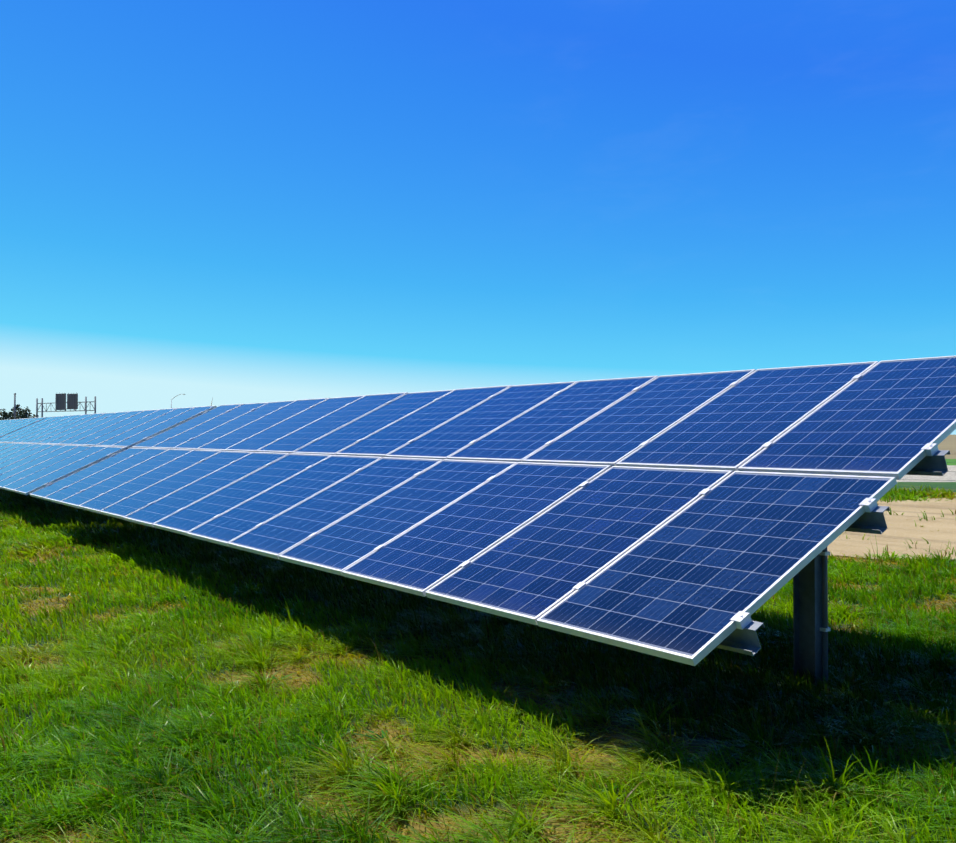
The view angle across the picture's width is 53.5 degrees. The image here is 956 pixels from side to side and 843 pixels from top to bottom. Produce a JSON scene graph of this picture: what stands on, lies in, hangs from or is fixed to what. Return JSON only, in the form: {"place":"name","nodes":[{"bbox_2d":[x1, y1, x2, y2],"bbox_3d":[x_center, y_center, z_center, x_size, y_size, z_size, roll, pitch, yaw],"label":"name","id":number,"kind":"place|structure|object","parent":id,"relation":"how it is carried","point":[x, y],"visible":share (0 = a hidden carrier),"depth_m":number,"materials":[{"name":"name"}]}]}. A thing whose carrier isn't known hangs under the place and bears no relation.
{"place":"outdoors","nodes":[
{"label":"outdoors","id":0,"kind":"place"},
{"bbox_2d":[0,482,955,842],"bbox_3d":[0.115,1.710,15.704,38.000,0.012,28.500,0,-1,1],"label":"turf","id":1,"kind":"structure","parent":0,"point":[624,730],"depth_m":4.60,"materials":[{"name":"green plant"}]},
{"bbox_2d":[0,375,949,686],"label":"panel mounting frame","id":2,"kind":"object","parent":1,"relation":"on","point":[810,617],"visible":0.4,"depth_m":5.62,"materials":[{"name":"metal"}]},
{"bbox_2d":[0,356,955,665],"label":"solar panels","id":3,"kind":"object","parent":2,"relation":"attached to","point":[654,550],"visible":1,"depth_m":6.44,"materials":[{"name":"glass"}]},
{"bbox_2d":[0,0,955,434],"label":"sky","id":4,"kind":"structure","parent":0,"point":[228,202],"materials":[{"name":"blue"}]},
{"bbox_2d":[827,498,955,559],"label":"dirt path","id":5,"kind":"structure","parent":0,"point":[898,532],"depth_m":14.04,"materials":[{"name":"beige soil"}]},
{"bbox_2d":[896,465,955,481],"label":"road","id":6,"kind":"structure","parent":0,"point":[951,475],"depth_m":33.06,"materials":[{"name":"grey concrete"}]},
{"bbox_2d":[938,435,955,458],"bbox_3d":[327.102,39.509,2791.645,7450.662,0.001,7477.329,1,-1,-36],"label":"field","id":7,"kind":"structure","parent":0,"point":[948,443],"depth_m":117.84,"materials":[{"name":"beige soil"}]},
{"bbox_2d":[0,409,12,419],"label":"tree","id":8,"kind":"object","parent":7,"relation":"on","point":[5,414],"visible":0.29,"depth_m":357.74,"materials":[{"name":"green plant"}]},
{"bbox_2d":[14,393,15,418],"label":"gantry pole","id":9,"kind":"object","parent":7,"relation":"on","point":[14,405],"visible":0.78,"depth_m":206.59,"materials":[{"name":"silver metal"}]},
{"bbox_2d":[7,404,24,419],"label":"tree","id":10,"kind":"object","parent":7,"relation":"on","point":[17,408],"visible":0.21,"depth_m":385.05,"materials":[{"name":"green plant"}]},
{"bbox_2d":[16,406,35,418],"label":"tree","id":11,"kind":"object","parent":7,"relation":"on","point":[26,415],"visible":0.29,"depth_m":369.63,"materials":[{"name":"green plant"}]},
{"bbox_2d":[36,392,95,417],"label":"sign gantry","id":12,"kind":"object","parent":7,"relation":"on","point":[72,402],"visible":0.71,"depth_m":166.40,"materials":[{"name":"silver metal"}]},
{"bbox_2d":[945,459,955,464],"bbox_3d":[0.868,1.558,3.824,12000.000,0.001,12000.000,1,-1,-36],"label":"ground","id":13,"kind":"structure","parent":0,"point":[950,461],"depth_m":52.73,"materials":[{"name":"green plant"}]}
]}

